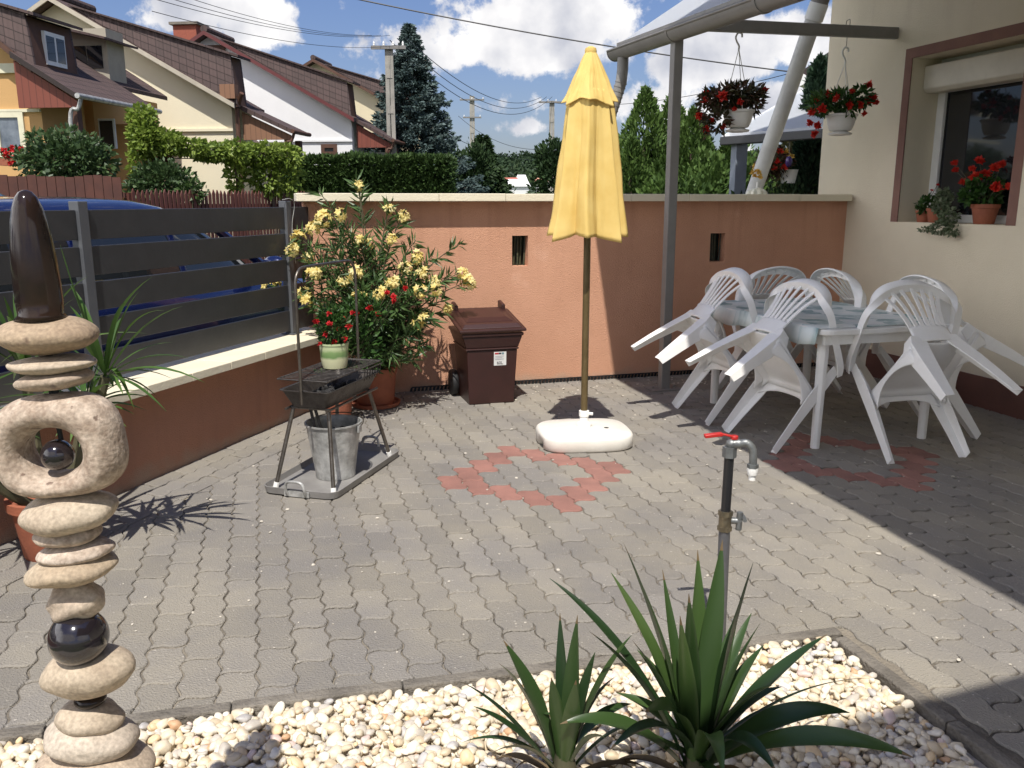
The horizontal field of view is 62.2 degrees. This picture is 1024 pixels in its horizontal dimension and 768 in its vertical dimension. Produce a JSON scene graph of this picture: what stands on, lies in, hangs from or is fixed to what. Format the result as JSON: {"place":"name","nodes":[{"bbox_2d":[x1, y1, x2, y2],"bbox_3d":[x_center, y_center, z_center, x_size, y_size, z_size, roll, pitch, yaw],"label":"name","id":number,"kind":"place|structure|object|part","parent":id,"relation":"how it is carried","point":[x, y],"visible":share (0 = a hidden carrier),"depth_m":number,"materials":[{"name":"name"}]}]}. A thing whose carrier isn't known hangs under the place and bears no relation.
{"place":"outdoors","nodes":[
{"label":"outdoors","id":0,"kind":"place"},
{"bbox_2d":[0,144,28,166],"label":"window flowers","id":1,"kind":"object","parent":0,"point":[5,159],"visible":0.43,"depth_m":12.37,"materials":[{"name":"red plant"}]},
{"bbox_2d":[151,152,173,191],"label":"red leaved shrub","id":2,"kind":"object","parent":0,"point":[166,158],"visible":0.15,"depth_m":13.40,"materials":[{"name":"green plant"}]},
{"bbox_2d":[0,0,831,156],"label":"sky","id":3,"kind":"structure","parent":0,"point":[516,67],"materials":[{"name":"blue"}]},
{"bbox_2d":[0,636,986,767],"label":"gravel","id":4,"kind":"structure","parent":0,"point":[885,714],"depth_m":2.38,"materials":[{"name":"white gravel"}]},
{"bbox_2d":[0,190,155,767],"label":"stone tower","id":5,"kind":"structure","parent":4,"relation":"on","point":[65,514],"depth_m":1.35,"materials":[{"name":"pale stone"},{"name":"speckled stone"},{"name":"brown black glaze"}]},
{"bbox_2d":[464,615,668,767],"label":"yucca","id":6,"kind":"object","parent":4,"relation":"on","point":[568,691],"visible":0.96,"depth_m":2.09,"materials":[{"name":"green plant"}]},
{"bbox_2d":[544,540,913,767],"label":"yucca","id":7,"kind":"object","parent":4,"relation":"on","point":[700,678],"visible":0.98,"depth_m":2.05,"materials":[{"name":"green plant"}]},
{"bbox_2d":[0,365,1023,767],"bbox_3d":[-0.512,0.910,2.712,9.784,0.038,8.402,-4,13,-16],"label":"patio paving","id":8,"kind":"structure","parent":0,"point":[870,513],"depth_m":3.59,"materials":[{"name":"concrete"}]},
{"bbox_2d":[0,246,204,561],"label":"potted dracaena","id":9,"kind":"object","parent":8,"relation":"on","point":[15,505],"visible":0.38,"depth_m":3.39,"materials":[{"name":"plant"}]},
{"bbox_2d":[264,260,398,498],"bbox_3d":[-0.955,-0.072,4.487,0.420,1.135,0.871,4,13,16],"label":"charcoal grill","id":10,"kind":"object","parent":8,"relation":"on","point":[323,390],"visible":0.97,"depth_m":4.41,"materials":[{"name":"grey metal"}]},
{"bbox_2d":[312,302,354,369],"bbox_3d":[-0.933,-0.260,4.456,0.231,0.357,0.219,0,12,0],"label":"flower pot","id":11,"kind":"object","parent":10,"relation":"on","point":[334,353],"visible":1,"depth_m":4.42,"materials":[{"name":"green plant"}]},
{"bbox_2d":[304,412,363,480],"bbox_3d":[-0.941,0.334,4.511,0.313,0.311,0.308,0,12,0],"label":"metal bucket","id":12,"kind":"object","parent":10,"relation":"on","point":[346,430],"visible":0.81,"depth_m":4.43,"materials":[{"name":"metal"}]},
{"bbox_2d":[309,410,321,427],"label":"coal tongs","id":13,"kind":"object","parent":12,"relation":"in","point":[317,418],"visible":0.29,"depth_m":4.47,"materials":[{"name":"metal"}]},
{"bbox_2d":[313,285,407,414],"bbox_3d":[-0.990,-0.196,5.581,0.650,0.918,0.379,0,12,0],"label":"red rose","id":14,"kind":"object","parent":8,"relation":"on","point":[371,349],"visible":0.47,"depth_m":5.52,"materials":[{"name":"plant"}]},
{"bbox_2d":[261,167,476,409],"bbox_3d":[-0.989,-0.639,5.842,1.538,1.673,0.738,-3,13,-13],"label":"oleander","id":15,"kind":"object","parent":8,"relation":"on","point":[398,330],"visible":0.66,"depth_m":5.86,"materials":[{"name":"plant"}]},
{"bbox_2d":[446,300,526,404],"bbox_3d":[-0.203,-0.240,6.291,0.490,0.702,0.528,-4,13,-16],"label":"wheelie bin","id":16,"kind":"object","parent":8,"relation":"on","point":[486,341],"visible":1,"depth_m":6.12,"materials":[{"name":"brown plastic"}]},
{"bbox_2d":[122,369,1014,664],"bbox_3d":[0.585,0.378,5.090,4.295,0.012,4.908,0,12,0],"label":"grit","id":17,"kind":"object","parent":8,"relation":"on","point":[550,527],"visible":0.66,"depth_m":4.21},
{"bbox_2d":[536,46,632,452],"bbox_3d":[0.438,-0.759,4.952,0.581,2.285,0.494,0,12,0],"label":"parasol","id":18,"kind":"object","parent":8,"relation":"on","point":[588,202],"visible":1,"depth_m":4.77,"materials":[{"name":"yellow fabric"}]},
{"bbox_2d":[631,267,756,425],"bbox_3d":[1.363,-0.286,5.744,0.850,0.645,0.646,-40,18,-3],"label":"garden chair","id":19,"kind":"object","parent":8,"relation":"on","point":[700,334],"visible":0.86,"depth_m":5.62,"materials":[{"name":"white plastic"}]},
{"bbox_2d":[606,0,898,391],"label":"lean to canopy","id":20,"kind":"object","parent":8,"relation":"on","point":[675,26],"visible":0.8,"depth_m":6.31,"materials":[{"name":"grey metal"}]},
{"bbox_2d":[693,33,770,140],"bbox_3d":[1.643,-2.282,6.344,0.580,0.907,0.386,0,12,0],"label":"hanging basket","id":21,"kind":"object","parent":20,"relation":"hanging from","point":[732,102],"visible":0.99,"depth_m":6.32,"materials":[{"name":"white plastic"}]},
{"bbox_2d":[802,19,878,137],"bbox_3d":[2.570,-2.360,6.588,0.600,0.891,0.358,0,12,0],"label":"hanging basket","id":22,"kind":"object","parent":20,"relation":"hanging from","point":[840,121],"visible":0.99,"depth_m":6.57,"materials":[{"name":"white plastic"}]},
{"bbox_2d":[685,278,843,453],"bbox_3d":[1.618,-0.146,5.154,0.850,0.645,0.646,-38,21,-9],"label":"garden chair","id":23,"kind":"object","parent":8,"relation":"on","point":[768,359],"visible":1,"depth_m":5.06,"materials":[{"name":"white plastic"}]},
{"bbox_2d":[718,266,812,389],"bbox_3d":[1.898,-0.421,6.433,0.646,0.644,0.850,-4,-20,-16],"label":"garden chair","id":24,"kind":"object","parent":8,"relation":"on","point":[738,353],"visible":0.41,"depth_m":6.29,"materials":[{"name":"white plastic"}]},
{"bbox_2d":[710,308,948,448],"bbox_3d":[2.011,-0.118,5.662,0.940,0.730,1.440,-4,13,-16],"label":"garden table","id":25,"kind":"object","parent":8,"relation":"on","point":[893,333],"visible":0.45,"depth_m":4.98,"materials":[{"name":"white plastic"}]},
{"bbox_2d":[698,297,934,344],"bbox_3d":[1.979,-0.403,5.650,0.955,0.186,1.461,-4,13,-16],"label":"tablecloth","id":26,"kind":"object","parent":25,"relation":"on","point":[813,317],"visible":0.54,"depth_m":5.41,"materials":[{"name":"white fabric"}]},
{"bbox_2d":[802,268,889,407],"bbox_3d":[2.420,-0.357,6.137,0.850,0.644,0.646,31,2,-20],"label":"garden chair","id":27,"kind":"object","parent":8,"relation":"on","point":[857,296],"visible":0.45,"depth_m":5.97,"materials":[{"name":"white plastic"}]},
{"bbox_2d":[845,280,1022,463],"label":"garden chair","id":28,"kind":"object","parent":8,"relation":"on","point":[922,369],"visible":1,"depth_m":4.83,"materials":[{"name":"white plastic"}]},
{"bbox_2d":[872,274,1023,438],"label":"garden chair","id":29,"kind":"object","parent":8,"relation":"on","point":[972,336],"visible":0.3,"depth_m":5.21,"materials":[{"name":"white plastic"}]},
{"bbox_2d":[510,162,773,193],"bbox_3d":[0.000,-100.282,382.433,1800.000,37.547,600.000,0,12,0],"label":"hills","id":30,"kind":"structure","parent":0,"point":[531,192],"depth_m":235.83,"materials":[{"name":"green plant"}]},
{"bbox_2d":[508,179,529,193],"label":"distant house","id":31,"kind":"structure","parent":30,"relation":"on","point":[520,186],"depth_m":126.84,"materials":[{"name":"white paint"}]},
{"bbox_2d":[517,175,526,178],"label":"distant house","id":32,"kind":"structure","parent":30,"relation":"on","point":[521,177],"depth_m":146.94,"materials":[{"name":"white paint"}]},
{"bbox_2d":[496,148,758,187],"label":"woods","id":33,"kind":"object","parent":30,"relation":"on","point":[516,169],"visible":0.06,"depth_m":270.71,"materials":[{"name":"green leaves"}]},
{"bbox_2d":[799,52,828,88],"bbox_3d":[7.707,-4.055,16.450,2.869,3.951,6.590,8,15,32],"label":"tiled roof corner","id":34,"kind":"object","parent":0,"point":[802,83],"visible":0.04,"depth_m":14.15,"materials":[{"name":"tile"}]},
{"bbox_2d":[360,0,786,71],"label":"power line","id":35,"kind":"object","parent":34,"relation":"attached to","point":[562,38],"visible":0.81,"depth_m":15.03,"materials":[{"name":"black metal"}]},
{"bbox_3d":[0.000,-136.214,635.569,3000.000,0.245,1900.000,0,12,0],"label":"ground","id":36,"kind":"structure","parent":0,"visible":0},
{"bbox_2d":[0,175,125,199],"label":"board fence","id":37,"kind":"object","parent":36,"relation":"on","point":[37,186],"visible":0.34,"depth_m":11.17,"materials":[{"name":"red wood"}]},
{"bbox_2d":[0,3,167,202],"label":"orange house","id":38,"kind":"structure","parent":36,"relation":"on","point":[51,74],"depth_m":14.79,"materials":[{"name":"brown tile"}]},
{"bbox_2d":[0,111,26,156],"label":"window","id":39,"kind":"structure","parent":38,"relation":"in","point":[12,124],"depth_m":14.74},
{"bbox_2d":[98,119,117,148],"bbox_3d":[-7.694,-4.762,16.137,0.320,0.550,0.062,1,12,6],"label":"porch window","id":40,"kind":"structure","parent":38,"relation":"in","point":[107,127],"depth_m":16.10,"materials":[{"name":"glass"}]},
{"bbox_2d":[0,327,328,544],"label":"wall","id":41,"kind":"structure","parent":36,"relation":"on","point":[238,396],"depth_m":4.87,"materials":[{"name":"orange paint"}]},
{"bbox_2d":[0,198,313,405],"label":"slat fence","id":42,"kind":"object","parent":41,"relation":"on","point":[79,225],"visible":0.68,"depth_m":4.79,"materials":[{"name":"grey metal"}]},
{"bbox_2d":[23,0,311,263],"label":"cream house","id":43,"kind":"structure","parent":36,"relation":"on","point":[200,86],"depth_m":18.93,"materials":[{"name":"beige paint"}]},
{"bbox_2d":[122,101,306,233],"bbox_3d":[-4.803,-3.067,14.115,2.980,3.013,0.892,-10,16,-39],"label":"grape vine","id":44,"kind":"object","parent":36,"relation":"on","point":[147,137],"visible":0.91,"depth_m":13.98,"materials":[{"name":"green plant"}]},
{"bbox_2d":[124,188,304,263],"bbox_3d":[-4.619,-2.318,13.956,0.156,1.714,4.112,5,13,22],"label":"picket fence","id":45,"kind":"object","parent":36,"relation":"on","point":[237,200],"visible":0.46,"depth_m":13.48,"materials":[{"name":"brown wood"}]},
{"bbox_2d":[168,21,404,164],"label":"white house","id":46,"kind":"structure","parent":36,"relation":"on","point":[319,105],"depth_m":23.44,"materials":[{"name":"white paint"}]},
{"bbox_2d":[321,144,336,153],"bbox_3d":[-5.092,-6.525,23.620,0.456,0.300,0.060,1,12,6],"label":"window","id":47,"kind":"structure","parent":46,"relation":"in","point":[325,148],"depth_m":23.59,"materials":[{"name":"brown wood"}]},
{"bbox_2d":[303,55,419,149],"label":"pale yellow house","id":48,"kind":"structure","parent":36,"relation":"on","point":[366,99],"depth_m":31.64,"materials":[{"name":"beige paint"}]},
{"bbox_2d":[277,149,458,256],"bbox_3d":[-2.940,-3.563,17.750,3.698,2.594,1.382,0,12,0],"label":"hedge","id":49,"kind":"object","parent":36,"relation":"on","point":[411,172],"visible":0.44,"depth_m":17.09,"materials":[{"name":"green plant"}]},
{"bbox_2d":[371,41,405,164],"bbox_3d":[-3.420,-6.654,24.099,0.960,5.808,0.164,0,12,0],"label":"utility pole","id":50,"kind":"object","parent":36,"relation":"on","point":[390,92],"visible":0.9,"depth_m":23.75,"materials":[{"name":"concrete"}]},
{"bbox_2d":[152,11,396,47],"bbox_3d":[-3.939,-7.151,17.328,0.009,1.760,13.005,2,12,7],"label":"power line","id":51,"kind":"object","parent":50,"relation":"attached to","point":[269,38],"visible":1,"depth_m":14.61,"materials":[{"name":"black metal"}]},
{"bbox_2d":[159,0,389,36],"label":"power line","id":52,"kind":"object","parent":50,"relation":"attached to","point":[257,24],"visible":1,"depth_m":14.67,"materials":[{"name":"black metal"}]},
{"bbox_2d":[176,0,380,35],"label":"power line","id":53,"kind":"object","parent":50,"relation":"attached to","point":[265,23],"visible":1,"depth_m":15.54,"materials":[{"name":"black metal"}]},
{"bbox_2d":[196,0,371,35],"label":"power line","id":54,"kind":"object","parent":50,"relation":"attached to","point":[274,22],"visible":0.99,"depth_m":16.64,"materials":[{"name":"black metal"}]},
{"bbox_2d":[365,22,489,192],"bbox_3d":[-2.897,-7.462,25.997,5.964,6.842,5.796,0,12,0],"label":"blue spruce","id":55,"kind":"object","parent":36,"relation":"on","point":[420,102],"visible":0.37,"depth_m":25.28,"materials":[{"name":"green plant"}]},
{"bbox_2d":[460,96,483,147],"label":"utility pole","id":56,"kind":"object","parent":36,"relation":"on","point":[472,117],"visible":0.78,"depth_m":55.45,"materials":[{"name":"concrete"}]},
{"bbox_2d":[452,135,497,190],"bbox_3d":[-1.798,-6.511,29.319,2.698,4.051,2.305,0,12,0],"label":"dark shrub tree","id":57,"kind":"object","parent":36,"relation":"on","point":[481,158],"visible":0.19,"depth_m":28.77,"materials":[{"name":"green plant"}]},
{"bbox_2d":[471,134,513,193],"bbox_3d":[-0.928,-7.170,31.240,3.622,4.083,3.883,0,12,0],"label":"conifer","id":58,"kind":"object","parent":36,"relation":"on","point":[502,185],"visible":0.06,"depth_m":30.67,"materials":[{"name":"green plant"}]},
{"bbox_2d":[0,627,1022,767],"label":"kerb","id":59,"kind":"structure","parent":36,"relation":"on","point":[984,752],"depth_m":2.54,"materials":[{"name":"concrete"}]},
{"bbox_2d":[525,132,561,193],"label":"tree","id":60,"kind":"object","parent":36,"relation":"on","point":[545,170],"visible":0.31,"depth_m":42.09,"materials":[{"name":"green plant"}]},
{"bbox_2d":[539,100,561,192],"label":"utility pole","id":61,"kind":"object","parent":36,"relation":"on","point":[551,116],"visible":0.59,"depth_m":47.85,"materials":[{"name":"concrete"}]},
{"bbox_2d":[397,38,544,108],"bbox_3d":[-0.611,-12.533,35.552,0.023,1.910,25.523,2,12,11],"label":"power line","id":62,"kind":"object","parent":61,"relation":"attached to","point":[460,89],"visible":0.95,"depth_m":30.01,"materials":[{"name":"black metal"}]},
{"bbox_2d":[390,40,551,114],"bbox_3d":[-0.560,-12.403,35.580,0.023,2.176,25.629,3,13,12],"label":"power line","id":63,"kind":"object","parent":61,"relation":"attached to","point":[467,101],"visible":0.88,"depth_m":31.63,"materials":[{"name":"black metal"}]},
{"bbox_2d":[404,36,540,102],"bbox_3d":[-0.660,-12.659,35.524,0.023,1.653,25.427,2,12,10],"label":"power line","id":64,"kind":"object","parent":61,"relation":"attached to","point":[457,79],"visible":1,"depth_m":28.80,"materials":[{"name":"black rubber"}]},
{"bbox_2d":[461,118,533,149],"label":"power line","id":65,"kind":"object","parent":61,"relation":"attached to","point":[495,140],"visible":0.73,"depth_m":52.13,"materials":[{"name":"black metal"}]},
{"bbox_2d":[558,74,785,103],"bbox_3d":[6.102,-12.617,36.147,0.023,1.401,25.208,-4,13,-17],"label":"power line","id":66,"kind":"object","parent":61,"relation":"attached to","point":[698,94],"visible":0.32,"depth_m":32.08,"materials":[{"name":"black metal"}]},
{"bbox_2d":[294,193,851,391],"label":"back wall","id":67,"kind":"structure","parent":36,"relation":"on","point":[520,264],"depth_m":6.84,"materials":[{"name":"orange paint"}]},
{"bbox_2d":[746,168,767,193],"bbox_3d":[2.096,-1.728,7.228,0.181,0.216,0.130,0,12,0],"label":"shell ornament","id":68,"kind":"object","parent":67,"relation":"on","point":[756,190],"visible":0.97,"depth_m":7.21,"materials":[{"name":"beige ceramic"}]},
{"bbox_2d":[620,132,664,193],"bbox_3d":[1.533,-2.163,11.450,1.438,2.399,1.489,-6,14,-26],"label":"thuja","id":69,"kind":"object","parent":36,"relation":"on","point":[632,150],"visible":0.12,"depth_m":11.13,"materials":[{"name":"green plant"}]},
{"bbox_2d":[618,84,689,193],"bbox_3d":[1.853,-2.689,12.149,1.867,3.125,1.815,9,15,35],"label":"thuja","id":70,"kind":"object","parent":36,"relation":"on","point":[648,110],"visible":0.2,"depth_m":11.83,"materials":[{"name":"green plant"}]},
{"bbox_2d":[632,93,714,193],"bbox_3d":[2.330,-2.791,12.671,1.940,3.103,1.855,7,14,29],"label":"thuja","id":71,"kind":"object","parent":36,"relation":"on","point":[665,113],"visible":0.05,"depth_m":12.37,"materials":[{"name":"green plant"}]},
{"bbox_2d":[635,162,729,193],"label":"rounded shrub","id":72,"kind":"object","parent":36,"relation":"on","point":[655,185],"visible":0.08,"depth_m":10.39,"materials":[{"name":"green plant"}]},
{"bbox_2d":[659,105,730,191],"bbox_3d":[2.543,-2.478,11.942,2.090,2.812,1.996,0,12,0],"label":"thuja","id":73,"kind":"object","parent":36,"relation":"on","point":[690,123],"visible":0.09,"depth_m":11.59,"materials":[{"name":"green plant"}]},
{"bbox_2d":[678,142,776,193],"bbox_3d":[2.843,-2.066,11.654,1.656,2.539,1.339,0,12,0],"label":"rounded shrub","id":74,"kind":"object","parent":36,"relation":"on","point":[718,171],"visible":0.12,"depth_m":11.24,"materials":[{"name":"green plant"}]},
{"bbox_2d":[704,432,758,641],"bbox_3d":[0.697,0.535,2.770,0.176,0.780,0.058,0,12,0],"label":"standpipe","id":75,"kind":"object","parent":36,"relation":"on","point":[734,443],"visible":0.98,"depth_m":2.73,"materials":[{"name":"grey metal"}]},
{"bbox_2d":[720,90,823,193],"bbox_3d":[3.497,-2.108,9.622,2.576,3.020,1.370,-12,17,-43],"label":"neighbour canopy","id":76,"kind":"object","parent":36,"relation":"on","point":[796,128],"visible":0.39,"depth_m":9.13,"materials":[{"name":"white"}]},
{"bbox_2d":[749,141,797,182],"bbox_3d":[2.776,-2.385,8.947,0.539,0.535,0.344,0,12,0],"label":"hanging begonia","id":77,"kind":"object","parent":76,"relation":"hanging from","point":[783,171],"visible":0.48,"depth_m":8.93,"materials":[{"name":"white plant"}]},
{"bbox_2d":[785,148,791,166],"bbox_3d":[2.813,-2.380,8.591,0.070,0.355,0.070,0,12,0],"label":"purple lantern","id":78,"kind":"object","parent":76,"relation":"hanging from","point":[788,161],"visible":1,"depth_m":8.59,"materials":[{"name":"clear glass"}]},
{"bbox_2d":[731,178,816,193],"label":"shrub","id":79,"kind":"object","parent":36,"relation":"on","point":[793,188],"visible":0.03,"depth_m":9.14,"materials":[{"name":"green plant"}]},
{"bbox_2d":[748,141,801,191],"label":"olive shrub","id":80,"kind":"object","parent":36,"relation":"on","point":[785,144],"visible":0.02,"depth_m":11.97,"materials":[{"name":"green plant"}]},
{"bbox_2d":[786,52,827,193],"bbox_3d":[3.330,-2.060,9.386,0.793,3.070,0.796,8,15,34],"label":"cypress","id":81,"kind":"object","parent":36,"relation":"on","point":[807,153],"visible":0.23,"depth_m":9.10,"materials":[{"name":"green plant"}]},
{"bbox_2d":[818,0,1023,419],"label":"beige house","id":82,"kind":"structure","parent":36,"relation":"on","point":[946,77],"depth_m":6.50,"materials":[{"name":"beige plaster"},{"name":"reddish brown paint"}]},
{"bbox_2d":[745,0,829,193],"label":"leaning pipe","id":83,"kind":"object","parent":82,"relation":"attached to","point":[816,11],"visible":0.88,"depth_m":7.07,"materials":[{"name":"white plastic"}]},
{"bbox_2d":[914,183,941,221],"bbox_3d":[3.228,-1.407,6.579,0.214,0.298,0.209,-11,16,-40],"label":"begonia","id":84,"kind":"object","parent":82,"relation":"on","point":[921,213],"visible":0.72,"depth_m":6.58,"materials":[{"name":"plant"}]},
{"bbox_2d":[916,186,961,237],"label":"trailing plant","id":85,"kind":"object","parent":82,"relation":"on","point":[937,219],"visible":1,"depth_m":6.27,"materials":[{"name":"green plant"}]},
{"bbox_2d":[923,43,1023,223],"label":"window","id":86,"kind":"structure","parent":82,"relation":"in","point":[979,93],"depth_m":6.29,"materials":[{"name":"black glass"}]},
{"bbox_2d":[950,155,1009,223],"bbox_3d":[3.376,-1.400,6.091,0.340,0.492,0.505,2,12,10],"label":"geranium","id":87,"kind":"object","parent":82,"relation":"on","point":[989,195],"visible":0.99,"depth_m":6.07,"materials":[{"name":"plant"}]},
{"label":"street","id":88,"kind":"structure","parent":0,"visible":0},
{"bbox_2d":[8,122,123,191],"bbox_3d":[-6.102,-2.313,11.752,1.510,2.564,1.117,0,12,0],"label":"shrub","id":89,"kind":"object","parent":88,"relation":"on","point":[41,156],"visible":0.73,"depth_m":11.39,"materials":[{"name":"green plant"}]},
{"bbox_2d":[0,197,307,372],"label":"parked car","id":90,"kind":"object","parent":88,"relation":"on","point":[54,203],"visible":0.11,"depth_m":5.58,"materials":[{"name":"blue paint"}]},
{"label":"windows","id":91,"kind":"part","parent":90,"relation":"part of","materials":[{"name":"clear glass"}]},
{"bbox_2d":[121,157,198,203],"bbox_3d":[-5.468,-2.468,13.377,1.266,2.177,0.908,0,12,0],"label":"shrub","id":92,"kind":"object","parent":88,"relation":"on","point":[153,173],"visible":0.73,"depth_m":13.04,"materials":[{"name":"green plant"}]},
{"bbox_2d":[174,175,208,207],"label":"shrub","id":93,"kind":"object","parent":88,"relation":"on","point":[182,186],"visible":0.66,"depth_m":13.00,"materials":[{"name":"green plant"}]}
]}

